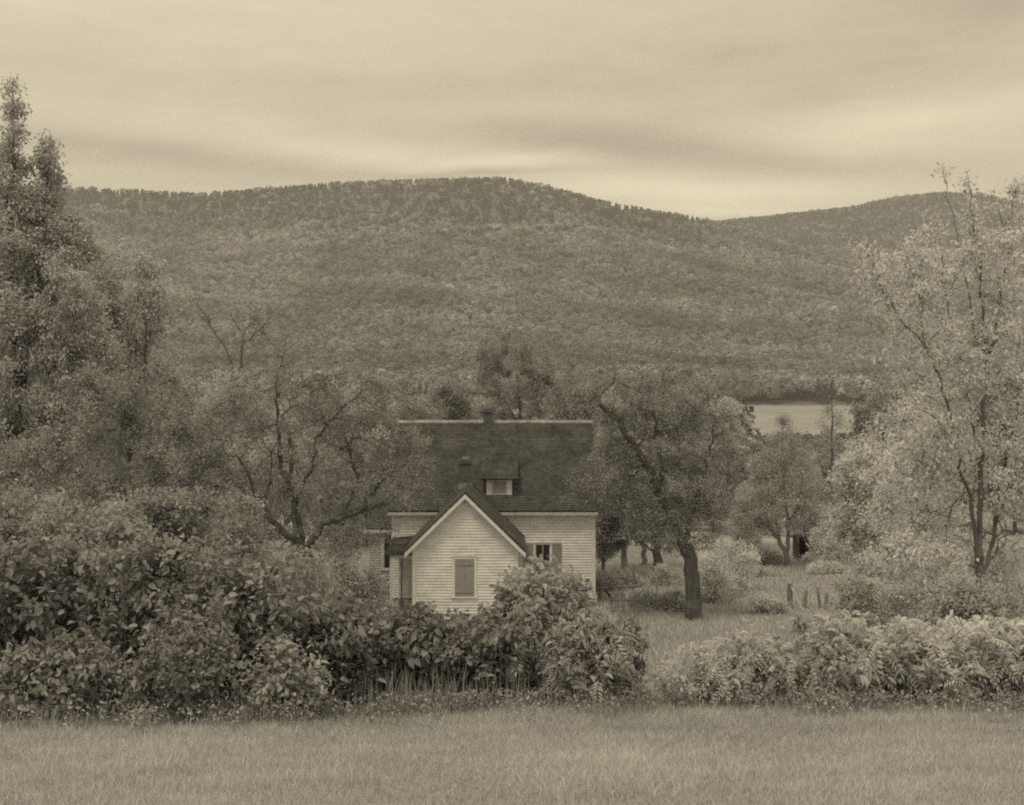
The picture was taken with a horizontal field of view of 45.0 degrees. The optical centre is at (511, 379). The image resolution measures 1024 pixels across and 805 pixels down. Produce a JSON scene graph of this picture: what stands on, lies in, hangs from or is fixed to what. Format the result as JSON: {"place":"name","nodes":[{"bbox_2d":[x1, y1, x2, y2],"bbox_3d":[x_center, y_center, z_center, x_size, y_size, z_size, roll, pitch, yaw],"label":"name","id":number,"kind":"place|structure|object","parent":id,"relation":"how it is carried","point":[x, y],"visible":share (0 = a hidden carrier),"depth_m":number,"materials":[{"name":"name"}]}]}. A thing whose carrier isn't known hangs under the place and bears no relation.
{"place":"outdoors","nodes":[
{"label":"outdoors","id":0,"kind":"place"},
{"bbox_2d":[0,431,1023,804],"bbox_3d":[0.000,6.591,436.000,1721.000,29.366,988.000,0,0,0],"label":"ground","id":1,"kind":"structure","parent":0,"point":[790,507],"depth_m":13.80,"materials":[{"name":"plant"}]},
{"bbox_2d":[17,360,53,421],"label":"shore tree","id":2,"kind":"object","parent":1,"relation":"on","point":[32,412],"visible":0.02,"depth_m":124.50,"materials":[{"name":"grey plant"}]},
{"bbox_2d":[0,485,77,645],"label":"wild bush","id":3,"kind":"object","parent":1,"relation":"on","point":[11,524],"visible":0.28,"depth_m":23.77,"materials":[{"name":"grey plant"}]},
{"bbox_2d":[0,535,91,709],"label":"shrub","id":4,"kind":"object","parent":1,"relation":"on","point":[14,621],"visible":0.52,"depth_m":17.35,"materials":[{"name":"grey plant"}]},
{"bbox_2d":[0,627,128,719],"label":"shrub","id":5,"kind":"object","parent":1,"relation":"on","point":[20,685],"visible":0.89,"depth_m":16.54,"materials":[{"name":"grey plant"}]},
{"bbox_2d":[0,72,133,638],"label":"poplar tree","id":6,"kind":"object","parent":1,"relation":"on","point":[30,319],"visible":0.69,"depth_m":30.69,"materials":[{"name":"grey plant"}]},
{"bbox_2d":[20,488,163,632],"bbox_3d":[-7.835,3.928,23.026,2.132,3.754,2.349,0,0,-44],"label":"wild bush","id":7,"kind":"object","parent":1,"relation":"on","point":[45,528],"visible":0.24,"depth_m":22.83,"materials":[{"name":"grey plant"}]},
{"bbox_2d":[18,514,195,710],"bbox_3d":[-5.854,3.510,18.204,2.580,3.068,2.241,0,0,0],"label":"shrub","id":8,"kind":"object","parent":1,"relation":"on","point":[105,582],"visible":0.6,"depth_m":17.62,"materials":[{"name":"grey plant"}]},
{"bbox_2d":[60,241,189,610],"bbox_3d":[-10.726,1.905,33.957,3.497,11.600,3.434,0,0,-35],"label":"broadleaf tree","id":9,"kind":"object","parent":1,"relation":"on","point":[145,268],"visible":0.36,"depth_m":33.81,"materials":[{"name":"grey plant"}]},
{"bbox_2d":[0,351,267,525],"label":"broadleaf tree","id":10,"kind":"object","parent":1,"relation":"on","point":[105,483],"visible":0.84,"depth_m":26.77,"materials":[{"name":"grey plant"}]},
{"bbox_2d":[99,480,225,592],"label":"wild bush","id":11,"kind":"object","parent":1,"relation":"on","point":[168,511],"visible":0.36,"depth_m":24.29,"materials":[{"name":"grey plant"}]},
{"bbox_2d":[111,613,244,723],"bbox_3d":[-4.544,3.951,16.720,1.594,1.614,1.725,0,0,-36],"label":"shrub","id":12,"kind":"object","parent":1,"relation":"on","point":[193,654],"visible":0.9,"depth_m":16.48,"materials":[{"name":"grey plant"}]},
{"bbox_2d":[113,524,287,710],"bbox_3d":[-4.511,3.564,17.877,2.161,2.900,2.601,0,0,-39],"label":"shrub","id":13,"kind":"object","parent":1,"relation":"on","point":[212,584],"visible":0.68,"depth_m":17.54,"materials":[{"name":"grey plant"}]},
{"bbox_2d":[119,298,290,529],"bbox_3d":[-13.069,3.369,52.055,7.640,13.622,4.139,0,0,0],"label":"bare topped tree","id":14,"kind":"object","parent":1,"relation":"on","point":[206,320],"visible":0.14,"depth_m":51.89,"materials":[{"name":"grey plant"}]},
{"bbox_2d":[172,515,277,607],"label":"wild bush","id":15,"kind":"object","parent":1,"relation":"on","point":[254,539],"visible":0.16,"depth_m":25.82,"materials":[{"name":"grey plant"}]},
{"bbox_2d":[200,559,346,702],"bbox_3d":[-3.543,3.880,18.308,2.144,2.357,2.225,0,0,0],"label":"shrub","id":16,"kind":"object","parent":1,"relation":"on","point":[294,610],"visible":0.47,"depth_m":17.80,"materials":[{"name":"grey plant"}]},
{"bbox_2d":[158,361,388,575],"bbox_3d":[-9.373,4.615,48.000,9.775,10.666,4.203,0,0,0],"label":"broadleaf tree","id":17,"kind":"object","parent":1,"relation":"on","point":[211,395],"visible":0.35,"depth_m":47.75,"materials":[{"name":"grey plant"}]},
{"bbox_2d":[219,632,333,718],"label":"shrub","id":18,"kind":"object","parent":1,"relation":"on","point":[272,683],"visible":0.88,"depth_m":16.84,"materials":[{"name":"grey plant"}]},
{"bbox_2d":[252,531,336,596],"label":"wild bush","id":19,"kind":"object","parent":1,"relation":"on","point":[281,564],"visible":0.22,"depth_m":29.79,"materials":[{"name":"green plant"}]},
{"bbox_2d":[156,340,437,596],"bbox_3d":[-6.514,3.586,38.018,8.613,9.609,3.740,0,0,0],"label":"apple tree","id":20,"kind":"object","parent":1,"relation":"on","point":[259,425],"visible":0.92,"depth_m":37.71,"materials":[{"name":"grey plant"}]},
{"bbox_2d":[300,391,351,514],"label":"shore tree","id":21,"kind":"object","parent":1,"relation":"on","point":[325,436],"visible":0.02,"depth_m":119.45,"materials":[{"name":"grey plant"}]},
{"bbox_2d":[289,583,392,709],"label":"shrub","id":22,"kind":"object","parent":1,"relation":"on","point":[350,642],"visible":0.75,"depth_m":18.16,"materials":[{"name":"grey plant"}]},
{"bbox_2d":[309,553,395,615],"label":"wild bush","id":23,"kind":"object","parent":1,"relation":"on","point":[342,575],"visible":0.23,"depth_m":32.84,"materials":[{"name":"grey plant"}]},
{"bbox_2d":[338,383,395,546],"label":"broadleaf tree","id":24,"kind":"object","parent":1,"relation":"on","point":[390,455],"visible":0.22,"depth_m":91.57,"materials":[{"name":"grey plant"}]},
{"bbox_2d":[370,579,389,596],"bbox_3d":[-6.012,9.672,56.913,1.100,0.900,0.425,0,0,0],"label":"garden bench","id":25,"kind":"object","parent":1,"relation":"on","point":[385,584],"visible":0.06,"depth_m":57.10,"materials":[{"name":"grey wood"}]},
{"bbox_2d":[329,595,451,700],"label":"shrub","id":26,"kind":"object","parent":1,"relation":"on","point":[401,626],"visible":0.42,"depth_m":18.77,"materials":[{"name":"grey plant"}]},
{"bbox_2d":[386,386,437,482],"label":"broadleaf tree","id":27,"kind":"object","parent":1,"relation":"on","point":[421,411],"visible":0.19,"depth_m":95.43,"materials":[{"name":"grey plant"}]},
{"bbox_2d":[416,393,444,419],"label":"shore tree","id":28,"kind":"object","parent":1,"relation":"on","point":[436,415],"visible":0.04,"depth_m":129.19,"materials":[{"name":"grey plant"}]},
{"bbox_2d":[313,653,567,713],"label":"weeds","id":29,"kind":"object","parent":1,"relation":"on","point":[403,689],"visible":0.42,"depth_m":18.14,"materials":[{"name":"plant"}]},
{"bbox_2d":[382,605,505,702],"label":"shrub","id":30,"kind":"object","parent":1,"relation":"on","point":[453,647],"visible":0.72,"depth_m":18.83,"materials":[{"name":"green plant"}]},
{"bbox_2d":[422,371,477,419],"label":"broadleaf tree","id":31,"kind":"object","parent":1,"relation":"on","point":[456,405],"visible":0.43,"depth_m":87.47,"materials":[{"name":"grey plant"}]},
{"bbox_2d":[364,406,597,619],"bbox_3d":[-1.540,6.145,56.552,10.719,9.710,13.714,0,0,0],"label":"farmhouse","id":32,"kind":"object","parent":1,"relation":"on","point":[498,502],"visible":0.71,"depth_m":54.69,"materials":[{"name":"white paint"}]},
{"bbox_2d":[381,533,390,570],"bbox_3d":[-5.818,8.060,57.975,0.681,1.800,0.110,0,0,0],"label":"window","id":33,"kind":"structure","parent":32,"relation":"in","point":[385,558],"depth_m":58.02,"materials":[{"name":"paint"}]},
{"bbox_2d":[401,558,411,597],"bbox_3d":[-4.530,8.580,54.685,0.900,2.200,0.070,0,0,0],"label":"door","id":34,"kind":"structure","parent":32,"relation":"in","point":[406,563],"depth_m":54.66,"materials":[{"name":"paint"}]},
{"bbox_2d":[451,554,477,597],"bbox_3d":[-1.920,7.960,49.975,1.100,1.760,0.110,0,0,0],"label":"window","id":35,"kind":"structure","parent":32,"relation":"in","point":[464,567],"depth_m":49.94,"materials":[{"name":"white paint"}]},
{"bbox_2d":[524,541,561,578],"bbox_3d":[1.360,8.075,54.675,1.680,1.870,0.110,0,0,0],"label":"window","id":36,"kind":"structure","parent":32,"relation":"in","point":[546,548],"depth_m":54.66,"materials":[{"name":"white paint"}]},
{"bbox_2d":[466,393,501,419],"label":"shore tree","id":37,"kind":"object","parent":1,"relation":"on","point":[483,401],"visible":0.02,"depth_m":125.48,"materials":[{"name":"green plant"}]},
{"bbox_2d":[464,597,546,701],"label":"shrub","id":38,"kind":"object","parent":1,"relation":"on","point":[496,635],"visible":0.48,"depth_m":18.79,"materials":[{"name":"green plant"}]},
{"bbox_2d":[0,681,1023,733],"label":"grass","id":39,"kind":"structure","parent":1,"relation":"on","point":[243,717],"depth_m":17.37,"materials":[{"name":"plant"}]},
{"bbox_2d":[0,685,1023,747],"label":"weeds","id":40,"kind":"object","parent":1,"relation":"on","point":[121,708],"visible":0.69,"depth_m":17.25,"materials":[{"name":"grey plant"}]},
{"bbox_2d":[1,382,1023,548],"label":"woods","id":41,"kind":"object","parent":1,"relation":"on","point":[759,444],"visible":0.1,"depth_m":108.13,"materials":[{"name":"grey plant"}]},
{"bbox_2d":[6,541,1023,691],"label":"grass","id":42,"kind":"structure","parent":1,"relation":"on","point":[693,632],"depth_m":54.92,"materials":[{"name":"plant"}]},
{"bbox_2d":[464,327,568,419],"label":"maple tree","id":43,"kind":"object","parent":1,"relation":"on","point":[494,366],"visible":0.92,"depth_m":83.62,"materials":[{"name":"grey plant"}]},
{"bbox_2d":[461,554,621,701],"bbox_3d":[0.421,4.302,19.683,2.621,3.047,2.545,0,0,0],"label":"sumac bush","id":44,"kind":"object","parent":1,"relation":"on","point":[535,602],"visible":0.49,"depth_m":19.22,"materials":[{"name":"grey plant"}]},
{"bbox_2d":[535,398,578,419],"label":"shore tree","id":45,"kind":"object","parent":1,"relation":"on","point":[546,418],"visible":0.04,"depth_m":123.09,"materials":[{"name":"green plant"}]},
{"bbox_2d":[545,375,604,448],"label":"broadleaf tree","id":46,"kind":"object","parent":1,"relation":"on","point":[580,411],"visible":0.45,"depth_m":89.54,"materials":[{"name":"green plant"}]},
{"bbox_2d":[521,603,663,706],"bbox_3d":[1.192,4.595,19.016,2.100,2.316,1.877,0,0,-19],"label":"sumac bush","id":47,"kind":"object","parent":1,"relation":"on","point":[608,660],"visible":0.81,"depth_m":18.69,"materials":[{"name":"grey plant"}]},
{"bbox_2d":[592,385,626,490],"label":"shore tree","id":48,"kind":"object","parent":1,"relation":"on","point":[599,452],"visible":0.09,"depth_m":116.98,"materials":[{"name":"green plant"}]},
{"bbox_2d":[596,566,626,589],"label":"wild bush","id":49,"kind":"object","parent":1,"relation":"on","point":[609,582],"visible":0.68,"depth_m":59.81,"materials":[{"name":"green plant"}]},
{"bbox_2d":[596,476,637,573],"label":"orchard tree","id":50,"kind":"object","parent":1,"relation":"on","point":[607,541],"visible":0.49,"depth_m":65.45,"materials":[{"name":"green plant"}]},
{"bbox_2d":[597,564,657,598],"bbox_3d":[5.346,9.461,57.070,2.861,1.750,0.610,0,0,0],"label":"rail fence","id":51,"kind":"object","parent":1,"relation":"on","point":[633,586],"visible":0.65,"depth_m":57.21,"materials":[{"name":"grey wood"}]},
{"bbox_2d":[598,469,656,570],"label":"orchard tree","id":52,"kind":"object","parent":1,"relation":"on","point":[624,562],"visible":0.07,"depth_m":69.85,"materials":[{"name":"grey plant"}]},
{"bbox_2d":[611,612,654,689],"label":"sapling bush","id":53,"kind":"object","parent":1,"relation":"on","point":[638,663],"visible":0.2,"depth_m":19.55,"materials":[{"name":"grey plant"}]},
{"bbox_2d":[615,569,653,587],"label":"wild bush","id":54,"kind":"object","parent":1,"relation":"on","point":[628,581],"visible":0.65,"depth_m":60.85,"materials":[{"name":"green plant"}]},
{"bbox_2d":[618,377,662,466],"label":"shore tree","id":55,"kind":"object","parent":1,"relation":"on","point":[656,392],"visible":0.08,"depth_m":131.31,"materials":[{"name":"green plant"}]},
{"bbox_2d":[623,584,663,606],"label":"wild bush","id":56,"kind":"object","parent":1,"relation":"on","point":[646,591],"visible":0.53,"depth_m":54.71,"materials":[{"name":"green plant"}]},
{"bbox_2d":[607,592,682,611],"bbox_3d":[5.731,9.637,53.220,3.233,0.944,0.060,0,0,0],"label":"picket fence","id":57,"kind":"object","parent":1,"relation":"on","point":[631,600],"visible":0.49,"depth_m":53.19,"materials":[{"name":"grey wood"}]},
{"bbox_2d":[616,466,682,566],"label":"orchard tree","id":58,"kind":"object","parent":1,"relation":"on","point":[644,557],"visible":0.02,"depth_m":73.88,"materials":[{"name":"grey plant"}]},
{"bbox_2d":[558,343,743,620],"bbox_3d":[5.770,4.427,51.199,7.810,11.798,4.521,0,0,0],"label":"apple tree","id":59,"kind":"object","parent":1,"relation":"on","point":[680,539],"visible":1,"depth_m":50.65,"materials":[{"name":"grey plant"}]},
{"bbox_2d":[616,466,691,572],"bbox_3d":[7.619,7.429,63.901,4.715,6.337,3.421,0,0,0],"label":"orchard tree","id":60,"kind":"object","parent":1,"relation":"on","point":[641,539],"visible":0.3,"depth_m":63.61,"materials":[{"name":"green plant"}]},
{"bbox_2d":[649,560,684,585],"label":"wild bush","id":61,"kind":"object","parent":1,"relation":"on","point":[661,574],"visible":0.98,"depth_m":61.73,"materials":[{"name":"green plant"}]},
{"bbox_2d":[654,586,685,611],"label":"wild bush","id":62,"kind":"object","parent":1,"relation":"on","point":[678,604],"visible":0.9,"depth_m":53.22,"materials":[{"name":"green plant"}]},
{"bbox_2d":[651,381,705,463],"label":"shore tree","id":63,"kind":"object","parent":1,"relation":"on","point":[688,442],"visible":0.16,"depth_m":123.39,"materials":[{"name":"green plant"}]},
{"bbox_2d":[644,638,743,708],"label":"pale shrub","id":64,"kind":"object","parent":1,"relation":"on","point":[685,689],"visible":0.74,"depth_m":18.51,"materials":[{"name":"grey plant"}]},
{"bbox_2d":[698,547,736,601],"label":"wild bush","id":65,"kind":"object","parent":1,"relation":"on","point":[711,589],"visible":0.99,"depth_m":55.61,"materials":[{"name":"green plant"}]},
{"bbox_2d":[698,391,755,465],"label":"shore tree","id":66,"kind":"object","parent":1,"relation":"on","point":[727,408],"visible":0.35,"depth_m":127.09,"materials":[{"name":"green plant"}]},
{"bbox_2d":[708,570,757,597],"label":"wild bush","id":67,"kind":"object","parent":1,"relation":"on","point":[740,582],"visible":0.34,"depth_m":57.81,"materials":[{"name":"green plant"}]},
{"bbox_2d":[711,536,763,586],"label":"wild bush","id":68,"kind":"object","parent":1,"relation":"on","point":[735,555],"visible":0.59,"depth_m":59.64,"materials":[{"name":"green plant"}]},
{"bbox_2d":[723,480,767,550],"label":"young tree","id":69,"kind":"object","parent":1,"relation":"on","point":[756,538],"visible":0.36,"depth_m":85.58,"materials":[{"name":"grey plant"}]},
{"bbox_2d":[674,618,839,708],"bbox_3d":[3.684,4.654,18.866,2.476,1.905,2.035,0,0,0],"label":"pale shrub","id":70,"kind":"object","parent":1,"relation":"on","point":[767,663],"visible":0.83,"depth_m":18.47,"materials":[{"name":"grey plant"}]},
{"bbox_2d":[732,547,783,565],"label":"wild bush","id":71,"kind":"object","parent":1,"relation":"on","point":[774,558],"visible":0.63,"depth_m":73.53,"materials":[{"name":"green plant"}]},
{"bbox_2d":[736,563,789,576],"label":"wild bush","id":72,"kind":"object","parent":1,"relation":"on","point":[762,571],"visible":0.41,"depth_m":65.92,"materials":[{"name":"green plant"}]},
{"bbox_2d":[743,590,791,613],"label":"wild bush","id":73,"kind":"object","parent":1,"relation":"on","point":[765,603],"visible":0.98,"depth_m":52.74,"materials":[{"name":"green plant"}]},
{"bbox_2d":[722,410,827,565],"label":"willow tree","id":74,"kind":"object","parent":1,"relation":"on","point":[766,516],"visible":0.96,"depth_m":72.67,"materials":[{"name":"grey plant"}]},
{"bbox_2d":[787,583,803,609],"bbox_3d":[12.376,9.663,54.062,0.276,1.401,0.861,0,0,-36],"label":"braced post","id":75,"kind":"object","parent":1,"relation":"on","point":[790,591],"visible":0.67,"depth_m":54.19,"materials":[{"name":"grey wood"}]},
{"bbox_2d":[790,534,820,559],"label":"old shed","id":76,"kind":"structure","parent":1,"relation":"on","point":[800,547],"depth_m":78.15,"materials":[{"name":"brown wood"}]},
{"bbox_2d":[803,590,807,607],"bbox_3d":[12.899,9.821,54.400,0.280,1.101,0.180,0,0,0],"label":"fence post","id":77,"kind":"object","parent":1,"relation":"on","point":[805,599],"visible":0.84,"depth_m":54.34,"materials":[{"name":"grey wood"}]},
{"bbox_2d":[790,451,829,539],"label":"young tree","id":78,"kind":"object","parent":1,"relation":"on","point":[818,475],"visible":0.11,"depth_m":83.57,"materials":[{"name":"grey plant"}]},
{"bbox_2d":[796,549,828,562],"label":"wild bush","id":79,"kind":"object","parent":1,"relation":"on","point":[805,557],"visible":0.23,"depth_m":75.41,"materials":[{"name":"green plant"}]},
{"bbox_2d":[816,587,821,607],"bbox_3d":[13.527,9.746,54.400,0.284,1.249,0.140,0,0,0],"label":"fence post","id":80,"kind":"object","parent":1,"relation":"on","point":[818,598],"visible":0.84,"depth_m":54.35,"materials":[{"name":"grey wood"}]},
{"bbox_2d":[824,593,827,606],"bbox_3d":[13.732,9.839,54.001,0.183,1.037,0.170,0,0,-23],"label":"fence post","id":81,"kind":"object","parent":1,"relation":"on","point":[826,600],"visible":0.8,"depth_m":53.93,"materials":[{"name":"grey wood"}]},
{"bbox_2d":[799,381,860,547],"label":"bare topped tree","id":82,"kind":"object","parent":1,"relation":"on","point":[821,486],"visible":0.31,"depth_m":77.94,"materials":[{"name":"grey plant"}]},
{"bbox_2d":[805,500,861,569],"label":"young tree","id":83,"kind":"object","parent":1,"relation":"on","point":[833,553],"visible":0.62,"depth_m":69.60,"materials":[{"name":"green plant"}]},
{"bbox_2d":[805,558,867,573],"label":"wild bush","id":84,"kind":"object","parent":1,"relation":"on","point":[812,567],"visible":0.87,"depth_m":66.81,"materials":[{"name":"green plant"}]},
{"bbox_2d":[780,604,913,704],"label":"pale shrub","id":85,"kind":"object","parent":1,"relation":"on","point":[849,669],"visible":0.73,"depth_m":18.47,"materials":[{"name":"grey plant"}]},
{"bbox_2d":[834,437,866,545],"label":"young tree","id":86,"kind":"object","parent":1,"relation":"on","point":[851,447],"visible":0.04,"depth_m":81.97,"materials":[{"name":"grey plant"}]},
{"bbox_2d":[831,589,876,616],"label":"wild bush","id":87,"kind":"object","parent":1,"relation":"on","point":[850,600],"visible":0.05,"depth_m":49.90,"materials":[{"name":"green plant"}]},
{"bbox_2d":[825,565,911,633],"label":"wild bush","id":88,"kind":"object","parent":1,"relation":"on","point":[864,599],"visible":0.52,"depth_m":35.69,"materials":[{"name":"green plant"}]},
{"bbox_2d":[842,379,899,488],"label":"shore tree","id":89,"kind":"object","parent":1,"relation":"on","point":[859,412],"visible":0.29,"depth_m":109.58,"materials":[{"name":"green plant"}]},
{"bbox_2d":[854,553,895,575],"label":"wild bush","id":90,"kind":"object","parent":1,"relation":"on","point":[866,571],"visible":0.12,"depth_m":65.88,"materials":[{"name":"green plant"}]},
{"bbox_2d":[823,378,996,627],"bbox_3d":[13.513,4.460,41.907,6.008,9.015,3.849,0,0,0],"label":"maple tree","id":91,"kind":"object","parent":1,"relation":"on","point":[851,531],"visible":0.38,"depth_m":41.52,"materials":[{"name":"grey plant"}]},
{"bbox_2d":[888,371,942,532],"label":"shore tree","id":92,"kind":"object","parent":1,"relation":"on","point":[922,377],"visible":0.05,"depth_m":104.91,"materials":[{"name":"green plant"}]},
{"bbox_2d":[855,614,976,709],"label":"pale shrub","id":93,"kind":"object","parent":1,"relation":"on","point":[906,650],"visible":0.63,"depth_m":18.56,"materials":[{"name":"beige plant"}]},
{"bbox_2d":[866,557,970,632],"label":"wild bush","id":94,"kind":"object","parent":1,"relation":"on","point":[897,595],"visible":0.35,"depth_m":30.68,"materials":[{"name":"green plant"}]},
{"bbox_2d":[847,162,1023,608],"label":"maple tree","id":95,"kind":"object","parent":1,"relation":"on","point":[910,558],"visible":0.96,"depth_m":24.63,"materials":[{"name":"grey plant"}]},
{"bbox_2d":[942,366,991,518],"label":"shore tree","id":96,"kind":"object","parent":1,"relation":"on","point":[978,412],"visible":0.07,"depth_m":107.09,"materials":[{"name":"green plant"}]},
{"bbox_2d":[911,606,1023,706],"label":"pale shrub","id":97,"kind":"object","parent":1,"relation":"on","point":[986,676],"visible":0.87,"depth_m":18.39,"materials":[{"name":"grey plant"}]},
{"bbox_2d":[916,567,1023,629],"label":"wild bush","id":98,"kind":"object","parent":1,"relation":"on","point":[964,599],"visible":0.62,"depth_m":22.24,"materials":[{"name":"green plant"}]},
{"bbox_2d":[961,616,1023,695],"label":"pale shrub","id":99,"kind":"object","parent":1,"relation":"on","point":[1013,632],"visible":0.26,"depth_m":18.48,"materials":[{"name":"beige plant"}]},
{"bbox_2d":[967,555,1023,625],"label":"wild bush","id":100,"kind":"object","parent":1,"relation":"on","point":[1011,585],"visible":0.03,"depth_m":29.78,"materials":[{"name":"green plant"}]},
{"bbox_2d":[988,362,1023,534],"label":"shore tree","id":101,"kind":"object","parent":1,"relation":"on","point":[1011,383],"visible":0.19,"depth_m":105.83,"materials":[{"name":"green plant"}]},
{"bbox_2d":[0,0,1023,220],"label":"sky","id":102,"kind":"structure","parent":0,"point":[714,110],"materials":[{"name":"beige"}]},
{"bbox_2d":[26,183,1022,404],"bbox_3d":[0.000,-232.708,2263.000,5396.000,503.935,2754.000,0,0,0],"label":"hill","id":103,"kind":"structure","parent":0,"point":[783,400],"depth_m":2140.73,"materials":[{"name":"plant"}]},
{"bbox_2d":[0,176,1023,402],"bbox_3d":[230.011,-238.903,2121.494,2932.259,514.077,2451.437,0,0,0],"label":"forest","id":104,"kind":"object","parent":103,"relation":"on","point":[407,356],"visible":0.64,"depth_m":1659.57,"materials":[{"name":"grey plant"}]},
{"bbox_2d":[741,405,866,432],"bbox_3d":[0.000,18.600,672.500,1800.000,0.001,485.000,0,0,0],"label":"lake water","id":105,"kind":"structure","parent":0,"point":[802,415],"depth_m":620.49,"materials":[{"name":"beige liquid"}]}
]}

